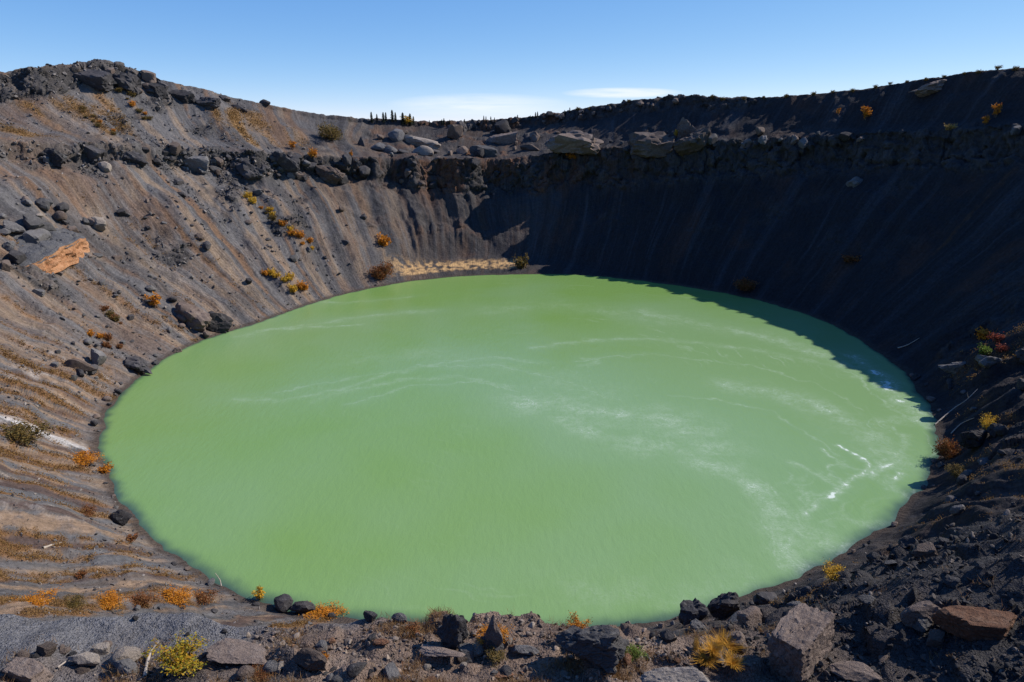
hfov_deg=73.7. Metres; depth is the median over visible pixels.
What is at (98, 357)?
boulder
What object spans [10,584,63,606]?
shrub
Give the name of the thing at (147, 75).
rock outcrop
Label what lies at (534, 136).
boulder
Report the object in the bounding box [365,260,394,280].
shrub
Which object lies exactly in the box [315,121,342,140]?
shrub
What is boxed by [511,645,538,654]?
boulder
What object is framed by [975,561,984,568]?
stone
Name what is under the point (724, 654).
stone
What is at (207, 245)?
boulder
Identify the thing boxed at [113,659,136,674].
boulder
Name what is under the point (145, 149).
rock outcrop
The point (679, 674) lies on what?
boulder
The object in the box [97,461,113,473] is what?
shrub
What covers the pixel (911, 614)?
boulder
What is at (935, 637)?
boulder
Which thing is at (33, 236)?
boulder
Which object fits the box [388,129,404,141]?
boulder
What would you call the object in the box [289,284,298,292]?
shrub
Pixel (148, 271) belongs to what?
scree
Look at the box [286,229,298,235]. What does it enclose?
shrub
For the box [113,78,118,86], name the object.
rock outcrop
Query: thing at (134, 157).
rock outcrop
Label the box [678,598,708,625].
boulder
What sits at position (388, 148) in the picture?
boulder
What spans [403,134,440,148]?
boulder
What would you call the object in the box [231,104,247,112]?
boulder
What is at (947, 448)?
shrub
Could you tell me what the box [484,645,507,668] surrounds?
shrub
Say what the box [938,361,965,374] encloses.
rock
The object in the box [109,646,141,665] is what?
boulder
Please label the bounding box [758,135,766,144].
rock outcrop
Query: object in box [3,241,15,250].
boulder
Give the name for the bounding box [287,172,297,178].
rock outcrop
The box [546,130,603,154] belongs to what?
rock outcrop
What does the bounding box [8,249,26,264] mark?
boulder
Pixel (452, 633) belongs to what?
boulder
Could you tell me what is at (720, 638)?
grass tuft
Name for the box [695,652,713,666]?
grass tuft
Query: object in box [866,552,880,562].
boulder
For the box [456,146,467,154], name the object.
boulder
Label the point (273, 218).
shrub
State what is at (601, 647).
boulder
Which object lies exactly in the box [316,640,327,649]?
stone
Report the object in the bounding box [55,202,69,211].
boulder
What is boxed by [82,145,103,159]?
rock outcrop
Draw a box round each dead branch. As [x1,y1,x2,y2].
[143,641,158,676]
[934,391,975,424]
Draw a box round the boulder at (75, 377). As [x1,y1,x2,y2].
[69,375,77,380]
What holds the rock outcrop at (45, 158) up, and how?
on the ground at (924, 219)
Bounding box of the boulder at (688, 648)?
[685,646,699,659]
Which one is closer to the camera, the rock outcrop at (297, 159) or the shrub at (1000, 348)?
the shrub at (1000, 348)
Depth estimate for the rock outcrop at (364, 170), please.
251.04 m
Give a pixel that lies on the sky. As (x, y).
(432, 60)
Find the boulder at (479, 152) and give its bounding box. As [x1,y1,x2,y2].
[474,147,483,157]
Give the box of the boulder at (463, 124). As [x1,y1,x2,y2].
[455,120,467,131]
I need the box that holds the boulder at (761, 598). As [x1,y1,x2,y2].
[753,592,776,604]
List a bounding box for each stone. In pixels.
[0,674,9,679]
[30,653,39,657]
[60,647,70,654]
[133,605,140,610]
[278,661,283,669]
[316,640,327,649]
[326,673,333,681]
[328,637,335,643]
[331,675,342,681]
[368,633,375,642]
[424,664,431,670]
[456,657,467,663]
[460,662,466,667]
[504,634,512,644]
[560,669,566,677]
[584,661,593,667]
[623,653,631,665]
[718,657,725,665]
[721,647,730,659]
[863,650,870,655]
[885,642,892,648]
[886,611,890,620]
[897,629,905,640]
[952,599,960,605]
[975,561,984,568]
[981,675,988,681]
[982,579,991,586]
[986,571,993,577]
[1007,600,1015,608]
[1014,605,1020,614]
[1014,641,1020,646]
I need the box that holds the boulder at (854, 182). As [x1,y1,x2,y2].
[846,176,862,187]
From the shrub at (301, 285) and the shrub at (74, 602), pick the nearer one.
the shrub at (74, 602)
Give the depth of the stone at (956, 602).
13.51 m
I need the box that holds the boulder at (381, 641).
[372,638,388,645]
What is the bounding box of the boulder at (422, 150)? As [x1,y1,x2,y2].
[413,145,433,155]
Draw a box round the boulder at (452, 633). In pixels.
[436,614,468,649]
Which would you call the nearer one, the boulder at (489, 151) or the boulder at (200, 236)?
the boulder at (200, 236)
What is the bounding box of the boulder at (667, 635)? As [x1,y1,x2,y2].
[659,629,674,642]
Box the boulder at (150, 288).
[146,285,155,291]
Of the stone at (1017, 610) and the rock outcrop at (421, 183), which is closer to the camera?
the stone at (1017, 610)
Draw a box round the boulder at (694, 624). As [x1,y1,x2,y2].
[689,619,707,634]
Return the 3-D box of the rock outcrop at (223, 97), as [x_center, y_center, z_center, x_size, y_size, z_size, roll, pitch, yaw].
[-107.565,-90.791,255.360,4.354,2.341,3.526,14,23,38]
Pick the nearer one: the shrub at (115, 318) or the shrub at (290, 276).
the shrub at (115, 318)
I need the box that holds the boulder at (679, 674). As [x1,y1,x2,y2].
[639,666,709,681]
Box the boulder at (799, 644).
[767,603,835,681]
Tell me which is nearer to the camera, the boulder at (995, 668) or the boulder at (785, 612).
the boulder at (995, 668)
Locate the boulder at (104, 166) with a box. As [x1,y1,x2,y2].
[98,161,111,171]
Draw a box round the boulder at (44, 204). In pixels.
[36,197,52,210]
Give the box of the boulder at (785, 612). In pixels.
[781,608,791,617]
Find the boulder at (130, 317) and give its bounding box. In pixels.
[127,314,133,320]
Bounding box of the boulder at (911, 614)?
[900,600,940,628]
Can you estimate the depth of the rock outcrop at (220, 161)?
220.84 m
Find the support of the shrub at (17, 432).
on the ground at (924, 219)
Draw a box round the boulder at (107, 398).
[102,396,111,401]
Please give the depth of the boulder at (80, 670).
13.22 m
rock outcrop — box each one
[41,147,63,168]
[43,155,49,162]
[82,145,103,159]
[105,68,114,73]
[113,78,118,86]
[121,150,147,166]
[141,70,156,82]
[142,147,148,152]
[143,83,150,88]
[145,89,153,92]
[153,158,161,165]
[156,81,168,90]
[162,150,170,156]
[168,156,175,160]
[169,141,180,154]
[174,302,211,330]
[183,155,208,172]
[197,167,208,173]
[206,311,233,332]
[210,166,222,172]
[214,157,223,165]
[219,95,227,100]
[236,161,264,180]
[240,158,251,163]
[271,151,298,175]
[287,153,302,163]
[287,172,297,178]
[291,157,299,164]
[296,173,304,179]
[302,160,310,166]
[308,162,316,170]
[315,165,344,184]
[338,162,347,170]
[338,175,348,183]
[342,154,351,165]
[358,165,369,177]
[404,168,410,177]
[418,180,424,186]
[429,181,436,188]
[466,123,472,129]
[470,157,479,168]
[512,117,518,122]
[546,111,553,116]
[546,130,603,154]
[620,100,626,107]
[627,131,674,157]
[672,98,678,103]
[674,128,710,156]
[675,117,697,137]
[708,133,717,144]
[740,138,751,147]
[755,127,764,135]
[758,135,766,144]
[790,134,798,144]
[798,137,807,147]
[839,132,850,140]
[856,136,864,141]
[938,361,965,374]
[978,356,1002,367]
[1010,125,1021,135]
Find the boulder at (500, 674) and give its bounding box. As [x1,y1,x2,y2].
[495,671,512,677]
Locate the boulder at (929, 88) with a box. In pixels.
[910,79,946,96]
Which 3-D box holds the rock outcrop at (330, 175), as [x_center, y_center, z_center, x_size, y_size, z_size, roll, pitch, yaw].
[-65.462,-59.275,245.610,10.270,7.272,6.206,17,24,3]
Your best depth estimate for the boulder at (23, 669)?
12.74 m
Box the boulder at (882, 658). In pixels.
[878,655,888,662]
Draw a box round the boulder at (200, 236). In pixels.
[195,233,203,240]
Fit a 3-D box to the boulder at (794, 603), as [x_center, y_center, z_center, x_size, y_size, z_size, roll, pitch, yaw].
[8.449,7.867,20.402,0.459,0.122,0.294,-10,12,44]
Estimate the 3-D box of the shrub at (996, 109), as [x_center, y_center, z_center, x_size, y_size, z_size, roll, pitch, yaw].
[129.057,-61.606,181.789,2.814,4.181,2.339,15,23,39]
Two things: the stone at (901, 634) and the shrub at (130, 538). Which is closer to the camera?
the stone at (901, 634)
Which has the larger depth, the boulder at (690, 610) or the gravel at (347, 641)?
the boulder at (690, 610)
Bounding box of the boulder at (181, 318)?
[176,314,185,321]
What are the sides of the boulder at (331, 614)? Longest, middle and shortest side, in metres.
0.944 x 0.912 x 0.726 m
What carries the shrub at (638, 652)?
on the ground at (924, 219)
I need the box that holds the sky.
[0,0,1023,121]
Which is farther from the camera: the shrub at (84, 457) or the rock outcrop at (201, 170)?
the rock outcrop at (201, 170)
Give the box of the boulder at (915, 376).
[911,373,920,380]
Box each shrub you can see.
[1,415,63,446]
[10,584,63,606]
[62,593,87,609]
[70,448,105,467]
[74,569,86,579]
[79,501,98,517]
[86,331,94,335]
[94,587,130,609]
[95,332,107,338]
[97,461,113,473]
[101,340,109,346]
[103,308,114,316]
[103,332,112,340]
[107,313,121,321]
[114,87,123,92]
[123,532,138,542]
[125,588,160,607]
[127,91,135,96]
[140,628,213,677]
[143,291,162,307]
[154,584,201,608]
[189,587,223,604]
[242,191,251,197]
[247,196,256,203]
[249,664,273,681]
[252,586,265,600]
[261,268,269,275]
[267,215,276,220]
[267,268,275,275]
[271,271,280,277]
[279,219,287,225]
[285,272,294,280]
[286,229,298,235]
[288,141,295,147]
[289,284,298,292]
[295,230,304,237]
[296,280,309,290]
[298,599,350,620]
[305,236,313,242]
[307,147,317,157]
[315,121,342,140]
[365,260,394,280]
[377,231,391,246]
[400,115,411,124]
[404,621,419,636]
[473,623,514,647]
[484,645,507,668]
[512,253,528,268]
[566,610,592,628]
[567,153,576,158]
[625,642,648,660]
[732,276,759,290]
[820,557,845,580]
[841,254,861,262]
[861,106,872,119]
[932,435,963,459]
[944,123,957,129]
[944,463,966,477]
[974,326,996,339]
[977,341,992,354]
[978,411,996,427]
[982,116,990,124]
[986,331,1005,342]
[991,103,1002,117]
[994,343,1009,352]
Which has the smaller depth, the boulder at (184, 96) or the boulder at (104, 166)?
the boulder at (104, 166)
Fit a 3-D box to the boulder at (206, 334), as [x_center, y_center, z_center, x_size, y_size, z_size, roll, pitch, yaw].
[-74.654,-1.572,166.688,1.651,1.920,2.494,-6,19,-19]
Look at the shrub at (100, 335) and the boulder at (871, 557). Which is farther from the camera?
the shrub at (100, 335)
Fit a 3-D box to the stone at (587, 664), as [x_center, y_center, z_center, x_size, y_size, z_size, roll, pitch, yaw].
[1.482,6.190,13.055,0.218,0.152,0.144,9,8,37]
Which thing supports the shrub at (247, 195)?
on the ground at (924, 219)
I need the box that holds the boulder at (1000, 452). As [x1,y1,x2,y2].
[997,449,1005,454]
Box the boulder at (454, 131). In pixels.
[447,124,462,138]
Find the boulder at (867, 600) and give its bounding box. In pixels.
[858,594,875,605]
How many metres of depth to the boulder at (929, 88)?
204.02 m
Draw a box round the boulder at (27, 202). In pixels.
[22,199,32,205]
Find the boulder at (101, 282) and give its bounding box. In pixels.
[98,279,105,284]
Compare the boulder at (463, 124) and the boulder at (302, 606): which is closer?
the boulder at (302, 606)
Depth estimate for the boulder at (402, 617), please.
14.58 m
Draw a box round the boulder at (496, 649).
[481,635,503,651]
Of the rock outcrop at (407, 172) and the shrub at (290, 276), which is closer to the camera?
the shrub at (290, 276)
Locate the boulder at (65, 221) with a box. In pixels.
[60,219,69,223]
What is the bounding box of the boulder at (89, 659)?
[66,651,99,666]
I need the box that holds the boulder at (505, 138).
[486,131,517,144]
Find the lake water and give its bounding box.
[98,274,938,626]
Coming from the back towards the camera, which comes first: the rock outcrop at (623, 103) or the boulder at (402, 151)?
the rock outcrop at (623, 103)
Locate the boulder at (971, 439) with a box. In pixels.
[960,430,988,448]
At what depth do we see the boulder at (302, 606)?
72.77 m
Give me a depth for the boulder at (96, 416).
119.97 m
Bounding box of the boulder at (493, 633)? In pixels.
[485,614,502,646]
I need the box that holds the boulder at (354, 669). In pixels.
[346,662,367,676]
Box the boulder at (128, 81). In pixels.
[112,71,141,94]
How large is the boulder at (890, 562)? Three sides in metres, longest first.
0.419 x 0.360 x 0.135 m
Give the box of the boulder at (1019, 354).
[1015,347,1023,361]
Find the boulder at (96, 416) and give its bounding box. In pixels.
[92,413,100,418]
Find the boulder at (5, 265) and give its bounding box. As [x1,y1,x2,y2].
[1,260,10,271]
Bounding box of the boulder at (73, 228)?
[68,226,78,232]
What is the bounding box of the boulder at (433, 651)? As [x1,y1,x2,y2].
[419,644,465,656]
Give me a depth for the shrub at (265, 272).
197.84 m
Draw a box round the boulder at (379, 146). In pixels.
[371,142,385,150]
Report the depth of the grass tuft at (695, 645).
13.64 m
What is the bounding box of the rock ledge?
[6,228,89,273]
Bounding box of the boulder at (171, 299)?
[168,297,176,301]
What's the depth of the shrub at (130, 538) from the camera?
81.60 m
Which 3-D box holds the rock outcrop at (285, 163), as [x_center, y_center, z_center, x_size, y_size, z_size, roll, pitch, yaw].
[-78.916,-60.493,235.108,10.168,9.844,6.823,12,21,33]
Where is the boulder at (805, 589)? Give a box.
[797,586,811,594]
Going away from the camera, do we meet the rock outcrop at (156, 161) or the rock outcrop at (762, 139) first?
the rock outcrop at (156, 161)
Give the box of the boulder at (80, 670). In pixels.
[74,666,89,674]
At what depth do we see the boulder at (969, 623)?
12.89 m
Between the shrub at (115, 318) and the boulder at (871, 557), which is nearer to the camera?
the boulder at (871, 557)
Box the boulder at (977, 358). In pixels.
[974,355,987,361]
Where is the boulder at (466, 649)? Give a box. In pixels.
[458,642,473,662]
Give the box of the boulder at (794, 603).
[786,601,800,606]
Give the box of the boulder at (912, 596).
[907,585,918,604]
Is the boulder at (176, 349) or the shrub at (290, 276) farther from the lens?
the shrub at (290, 276)
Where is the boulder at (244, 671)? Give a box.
[235,665,254,680]
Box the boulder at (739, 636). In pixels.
[725,630,747,653]
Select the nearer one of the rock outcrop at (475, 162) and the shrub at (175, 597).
the shrub at (175, 597)
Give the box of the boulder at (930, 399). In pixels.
[926,396,935,401]
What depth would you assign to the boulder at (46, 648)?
13.37 m
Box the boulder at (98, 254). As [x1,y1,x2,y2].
[93,253,103,256]
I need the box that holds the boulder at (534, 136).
[529,131,539,141]
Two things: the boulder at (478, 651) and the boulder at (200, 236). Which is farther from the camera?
the boulder at (200, 236)
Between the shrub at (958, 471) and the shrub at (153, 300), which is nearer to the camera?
the shrub at (958, 471)
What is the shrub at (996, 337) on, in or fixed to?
on the ground at (924, 219)
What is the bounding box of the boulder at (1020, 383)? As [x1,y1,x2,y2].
[1017,378,1023,389]
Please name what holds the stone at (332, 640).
on the ground at (924, 219)
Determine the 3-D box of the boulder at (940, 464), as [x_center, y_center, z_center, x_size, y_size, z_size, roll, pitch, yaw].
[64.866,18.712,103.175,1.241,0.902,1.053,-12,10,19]
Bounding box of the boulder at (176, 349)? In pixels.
[173,347,181,352]
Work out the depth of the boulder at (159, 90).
229.21 m
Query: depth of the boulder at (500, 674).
12.93 m
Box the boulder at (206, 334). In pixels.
[202,331,209,337]
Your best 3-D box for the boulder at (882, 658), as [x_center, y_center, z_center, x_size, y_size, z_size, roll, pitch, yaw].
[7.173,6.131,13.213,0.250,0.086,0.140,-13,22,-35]
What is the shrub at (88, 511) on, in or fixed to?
on the ground at (924, 219)
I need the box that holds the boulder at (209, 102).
[195,97,221,109]
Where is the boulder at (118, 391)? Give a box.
[115,389,122,393]
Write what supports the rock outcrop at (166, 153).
on the ground at (924, 219)
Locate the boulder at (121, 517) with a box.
[110,509,131,524]
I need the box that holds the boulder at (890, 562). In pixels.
[884,560,896,565]
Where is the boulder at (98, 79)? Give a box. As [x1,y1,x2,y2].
[73,68,113,90]
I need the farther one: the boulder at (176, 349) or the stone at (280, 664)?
the boulder at (176, 349)
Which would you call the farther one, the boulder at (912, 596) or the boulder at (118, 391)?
the boulder at (118, 391)
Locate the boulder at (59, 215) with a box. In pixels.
[52,211,66,220]
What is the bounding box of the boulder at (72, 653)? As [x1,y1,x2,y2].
[67,651,76,656]
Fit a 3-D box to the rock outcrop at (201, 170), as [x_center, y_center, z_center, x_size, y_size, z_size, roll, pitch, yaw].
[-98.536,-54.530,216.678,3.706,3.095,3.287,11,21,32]
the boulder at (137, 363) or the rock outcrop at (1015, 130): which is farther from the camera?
the rock outcrop at (1015, 130)
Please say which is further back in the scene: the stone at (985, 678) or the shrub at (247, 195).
the shrub at (247, 195)
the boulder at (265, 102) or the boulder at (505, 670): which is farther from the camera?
the boulder at (265, 102)
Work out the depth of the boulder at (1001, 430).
96.38 m
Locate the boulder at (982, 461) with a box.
[977,457,988,465]
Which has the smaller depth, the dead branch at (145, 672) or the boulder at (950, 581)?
the dead branch at (145, 672)
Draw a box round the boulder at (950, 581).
[942,576,959,587]
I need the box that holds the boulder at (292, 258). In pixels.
[289,254,296,261]
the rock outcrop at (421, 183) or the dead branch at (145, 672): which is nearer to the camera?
the dead branch at (145, 672)
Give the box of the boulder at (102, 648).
[90,642,109,654]
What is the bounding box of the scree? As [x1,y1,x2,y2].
[0,59,991,631]
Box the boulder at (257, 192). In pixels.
[253,189,262,194]
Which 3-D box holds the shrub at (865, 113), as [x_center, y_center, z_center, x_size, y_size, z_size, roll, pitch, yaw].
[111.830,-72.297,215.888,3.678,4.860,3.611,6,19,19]
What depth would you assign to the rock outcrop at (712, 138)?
237.79 m
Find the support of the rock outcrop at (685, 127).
on the ground at (924, 219)
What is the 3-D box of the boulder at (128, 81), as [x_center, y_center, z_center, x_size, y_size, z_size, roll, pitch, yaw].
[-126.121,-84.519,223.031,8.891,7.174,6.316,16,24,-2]
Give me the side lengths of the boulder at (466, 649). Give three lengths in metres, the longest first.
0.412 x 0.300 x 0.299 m
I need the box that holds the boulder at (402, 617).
[391,613,406,623]
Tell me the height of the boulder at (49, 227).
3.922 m
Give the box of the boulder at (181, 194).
[177,192,185,197]
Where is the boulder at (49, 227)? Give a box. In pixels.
[41,221,56,231]
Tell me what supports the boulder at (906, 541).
on the ground at (924, 219)
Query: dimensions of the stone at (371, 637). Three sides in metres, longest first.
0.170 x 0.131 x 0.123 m
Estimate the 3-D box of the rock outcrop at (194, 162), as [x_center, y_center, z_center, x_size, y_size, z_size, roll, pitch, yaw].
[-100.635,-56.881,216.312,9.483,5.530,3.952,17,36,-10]
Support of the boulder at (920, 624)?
on the ground at (924, 219)
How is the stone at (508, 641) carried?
on the ground at (924, 219)
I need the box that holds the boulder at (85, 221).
[82,217,88,224]
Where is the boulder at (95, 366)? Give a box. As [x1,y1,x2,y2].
[87,364,98,374]
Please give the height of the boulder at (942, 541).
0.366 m
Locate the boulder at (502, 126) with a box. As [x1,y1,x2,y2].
[494,119,510,133]
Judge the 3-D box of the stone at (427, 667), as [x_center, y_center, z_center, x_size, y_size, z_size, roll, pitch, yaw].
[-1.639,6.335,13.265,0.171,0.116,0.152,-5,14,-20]
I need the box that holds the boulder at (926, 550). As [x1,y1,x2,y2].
[912,542,937,560]
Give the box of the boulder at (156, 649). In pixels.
[145,643,160,654]
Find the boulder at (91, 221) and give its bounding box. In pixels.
[87,218,94,224]
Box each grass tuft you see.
[690,643,725,667]
[692,637,699,651]
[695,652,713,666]
[698,634,726,658]
[707,624,738,651]
[717,644,746,670]
[720,629,743,654]
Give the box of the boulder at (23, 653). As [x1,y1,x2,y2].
[15,650,29,657]
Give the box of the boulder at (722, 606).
[707,592,740,619]
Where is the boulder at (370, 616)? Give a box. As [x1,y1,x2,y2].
[363,610,376,621]
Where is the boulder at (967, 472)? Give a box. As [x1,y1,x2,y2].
[960,469,972,477]
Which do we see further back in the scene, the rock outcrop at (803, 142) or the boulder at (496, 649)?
the rock outcrop at (803, 142)
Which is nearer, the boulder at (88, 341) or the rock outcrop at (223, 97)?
the boulder at (88, 341)
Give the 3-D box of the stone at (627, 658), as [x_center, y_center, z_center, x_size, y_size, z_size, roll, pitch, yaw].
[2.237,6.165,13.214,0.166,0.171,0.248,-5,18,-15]
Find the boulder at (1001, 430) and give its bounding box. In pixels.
[993,425,1008,435]
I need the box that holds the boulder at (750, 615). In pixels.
[736,606,762,625]
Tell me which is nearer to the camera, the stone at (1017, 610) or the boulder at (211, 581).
the stone at (1017, 610)
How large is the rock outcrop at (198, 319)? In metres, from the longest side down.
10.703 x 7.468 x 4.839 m
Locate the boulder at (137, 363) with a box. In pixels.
[124,355,152,373]
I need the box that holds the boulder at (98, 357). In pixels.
[90,348,106,365]
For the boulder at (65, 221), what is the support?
on the ground at (924, 219)
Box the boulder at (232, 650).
[206,638,266,664]
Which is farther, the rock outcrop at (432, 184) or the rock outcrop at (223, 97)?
the rock outcrop at (432, 184)
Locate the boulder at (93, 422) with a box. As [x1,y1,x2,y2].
[90,420,97,425]
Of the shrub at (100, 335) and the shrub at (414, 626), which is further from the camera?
the shrub at (100, 335)
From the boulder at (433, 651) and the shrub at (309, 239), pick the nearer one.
the boulder at (433, 651)
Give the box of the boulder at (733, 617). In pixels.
[729,610,740,621]
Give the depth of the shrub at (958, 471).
95.52 m
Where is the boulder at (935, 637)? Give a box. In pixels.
[926,629,944,647]
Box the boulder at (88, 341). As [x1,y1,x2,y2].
[84,338,91,344]
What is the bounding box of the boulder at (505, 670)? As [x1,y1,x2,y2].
[499,665,511,678]
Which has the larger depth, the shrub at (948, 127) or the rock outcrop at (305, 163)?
the rock outcrop at (305, 163)
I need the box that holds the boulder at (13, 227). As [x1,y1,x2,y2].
[3,220,25,233]
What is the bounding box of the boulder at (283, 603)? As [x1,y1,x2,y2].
[274,593,292,612]
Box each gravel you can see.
[40,611,849,681]
[609,509,1023,681]
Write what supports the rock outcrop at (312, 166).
on the ground at (924, 219)
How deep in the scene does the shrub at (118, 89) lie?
220.02 m
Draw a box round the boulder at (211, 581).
[207,578,214,585]
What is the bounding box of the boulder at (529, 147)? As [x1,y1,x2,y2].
[520,144,539,150]
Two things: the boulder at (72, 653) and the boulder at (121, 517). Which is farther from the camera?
the boulder at (121, 517)
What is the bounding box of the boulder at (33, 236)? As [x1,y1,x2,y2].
[22,230,46,243]
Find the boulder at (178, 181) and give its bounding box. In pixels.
[173,177,183,184]
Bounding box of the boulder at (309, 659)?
[293,648,326,671]
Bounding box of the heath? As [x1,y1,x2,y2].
[0,93,1023,627]
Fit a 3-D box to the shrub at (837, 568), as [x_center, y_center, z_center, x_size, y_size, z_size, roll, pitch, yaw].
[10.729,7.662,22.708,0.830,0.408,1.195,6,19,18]
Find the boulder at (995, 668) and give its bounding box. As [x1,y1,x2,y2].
[989,662,1001,673]
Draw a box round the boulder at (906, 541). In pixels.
[898,535,918,548]
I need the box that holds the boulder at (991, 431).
[986,423,1002,437]
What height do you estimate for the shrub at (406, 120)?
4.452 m
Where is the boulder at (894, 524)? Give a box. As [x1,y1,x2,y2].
[891,522,897,526]
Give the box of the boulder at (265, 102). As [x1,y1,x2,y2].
[259,99,270,105]
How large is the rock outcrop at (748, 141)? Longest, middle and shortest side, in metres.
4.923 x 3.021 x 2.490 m
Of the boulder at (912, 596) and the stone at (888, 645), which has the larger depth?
the boulder at (912, 596)
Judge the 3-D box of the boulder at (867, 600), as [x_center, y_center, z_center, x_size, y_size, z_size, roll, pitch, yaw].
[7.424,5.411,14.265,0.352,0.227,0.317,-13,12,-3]
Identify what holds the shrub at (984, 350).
on the ground at (924, 219)
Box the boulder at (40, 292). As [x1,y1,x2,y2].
[32,289,44,296]
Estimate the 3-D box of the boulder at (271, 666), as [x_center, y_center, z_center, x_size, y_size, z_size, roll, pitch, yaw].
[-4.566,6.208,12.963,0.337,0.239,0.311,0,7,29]
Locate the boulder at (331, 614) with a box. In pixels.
[328,612,335,618]
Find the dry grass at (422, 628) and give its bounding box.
[0,514,1023,681]
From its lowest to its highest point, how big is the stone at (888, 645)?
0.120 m
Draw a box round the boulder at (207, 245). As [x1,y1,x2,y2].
[202,241,210,249]
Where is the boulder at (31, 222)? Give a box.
[22,213,44,230]
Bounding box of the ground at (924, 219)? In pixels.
[0,59,1023,681]
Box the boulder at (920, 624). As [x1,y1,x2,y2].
[912,617,931,632]
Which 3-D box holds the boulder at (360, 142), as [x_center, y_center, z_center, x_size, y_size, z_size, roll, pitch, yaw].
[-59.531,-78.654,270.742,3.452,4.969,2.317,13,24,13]
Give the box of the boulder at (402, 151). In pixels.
[398,149,408,152]
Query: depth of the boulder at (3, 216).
155.26 m
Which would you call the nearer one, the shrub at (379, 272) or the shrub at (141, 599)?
the shrub at (141, 599)
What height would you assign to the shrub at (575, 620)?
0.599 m
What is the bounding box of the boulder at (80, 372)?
[75,368,83,376]
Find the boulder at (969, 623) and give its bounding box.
[931,605,1016,640]
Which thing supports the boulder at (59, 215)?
on the ground at (924, 219)
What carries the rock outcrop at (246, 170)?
on the ground at (924, 219)
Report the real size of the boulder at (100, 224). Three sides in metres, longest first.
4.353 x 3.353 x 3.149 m
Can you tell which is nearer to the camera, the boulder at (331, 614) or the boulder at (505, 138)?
the boulder at (331, 614)
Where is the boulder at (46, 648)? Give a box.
[35,641,57,656]
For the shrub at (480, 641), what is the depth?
13.90 m
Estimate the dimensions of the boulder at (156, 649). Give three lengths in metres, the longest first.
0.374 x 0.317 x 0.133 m
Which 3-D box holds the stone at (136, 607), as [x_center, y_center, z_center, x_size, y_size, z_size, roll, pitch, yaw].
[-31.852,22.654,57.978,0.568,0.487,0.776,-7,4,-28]
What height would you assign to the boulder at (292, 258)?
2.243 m
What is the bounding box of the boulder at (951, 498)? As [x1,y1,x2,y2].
[944,495,956,503]
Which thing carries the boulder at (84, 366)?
on the ground at (924, 219)
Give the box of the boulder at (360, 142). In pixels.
[357,137,364,146]
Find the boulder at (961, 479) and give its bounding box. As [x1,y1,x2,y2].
[956,474,966,484]
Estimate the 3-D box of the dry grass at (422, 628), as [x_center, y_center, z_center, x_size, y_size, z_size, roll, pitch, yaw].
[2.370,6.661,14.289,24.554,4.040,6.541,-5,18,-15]
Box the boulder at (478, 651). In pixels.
[472,641,483,656]
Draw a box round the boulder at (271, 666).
[262,660,277,674]
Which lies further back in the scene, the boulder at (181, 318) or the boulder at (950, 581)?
the boulder at (181, 318)
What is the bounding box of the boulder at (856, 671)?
[829,661,881,681]
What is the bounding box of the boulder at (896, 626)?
[893,621,904,631]
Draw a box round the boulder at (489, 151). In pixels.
[469,145,496,156]
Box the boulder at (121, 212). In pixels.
[116,208,126,215]
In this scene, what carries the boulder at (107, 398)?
on the ground at (924, 219)
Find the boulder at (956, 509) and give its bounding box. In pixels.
[949,504,964,514]
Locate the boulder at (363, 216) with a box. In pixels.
[360,213,366,219]
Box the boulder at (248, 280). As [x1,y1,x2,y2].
[245,278,251,283]
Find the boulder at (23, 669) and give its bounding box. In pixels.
[2,656,53,681]
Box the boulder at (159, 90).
[142,83,167,98]
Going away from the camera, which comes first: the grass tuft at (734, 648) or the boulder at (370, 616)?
the grass tuft at (734, 648)
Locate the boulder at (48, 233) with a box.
[35,228,50,238]
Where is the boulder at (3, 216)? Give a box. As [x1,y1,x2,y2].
[0,213,6,218]
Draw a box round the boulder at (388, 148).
[383,145,397,153]
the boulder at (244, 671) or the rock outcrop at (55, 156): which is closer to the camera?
the boulder at (244, 671)
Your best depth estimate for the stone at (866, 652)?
13.44 m
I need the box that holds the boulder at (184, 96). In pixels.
[168,89,194,103]
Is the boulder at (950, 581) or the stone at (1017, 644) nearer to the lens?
the stone at (1017, 644)
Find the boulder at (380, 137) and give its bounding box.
[377,134,383,139]
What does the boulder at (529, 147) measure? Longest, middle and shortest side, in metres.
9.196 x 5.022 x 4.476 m
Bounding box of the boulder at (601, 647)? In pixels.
[555,625,629,673]
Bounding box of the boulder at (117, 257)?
[112,255,122,260]
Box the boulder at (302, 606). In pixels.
[289,600,314,612]
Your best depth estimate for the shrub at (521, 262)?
241.19 m
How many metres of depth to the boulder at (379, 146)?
268.65 m
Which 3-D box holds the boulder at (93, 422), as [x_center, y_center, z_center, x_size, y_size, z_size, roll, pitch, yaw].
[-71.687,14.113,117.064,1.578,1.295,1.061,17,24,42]
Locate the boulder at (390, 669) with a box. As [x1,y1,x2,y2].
[382,661,400,681]
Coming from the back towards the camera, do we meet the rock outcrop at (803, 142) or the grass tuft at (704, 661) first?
the rock outcrop at (803, 142)
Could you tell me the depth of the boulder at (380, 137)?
279.33 m
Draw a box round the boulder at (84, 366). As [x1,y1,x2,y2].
[63,359,96,371]
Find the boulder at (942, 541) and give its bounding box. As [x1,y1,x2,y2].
[938,537,948,545]
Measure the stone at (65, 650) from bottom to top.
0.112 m
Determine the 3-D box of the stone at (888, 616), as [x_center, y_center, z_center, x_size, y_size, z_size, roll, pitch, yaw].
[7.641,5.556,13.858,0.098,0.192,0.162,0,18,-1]
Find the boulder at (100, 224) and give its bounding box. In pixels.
[91,217,105,230]
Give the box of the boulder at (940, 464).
[937,462,945,467]
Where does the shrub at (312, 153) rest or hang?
on the ground at (924, 219)
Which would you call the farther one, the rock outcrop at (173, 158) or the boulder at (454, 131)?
the boulder at (454, 131)
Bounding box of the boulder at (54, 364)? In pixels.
[50,362,58,367]
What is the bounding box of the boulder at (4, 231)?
[0,228,10,235]
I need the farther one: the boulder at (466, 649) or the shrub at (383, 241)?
the shrub at (383, 241)

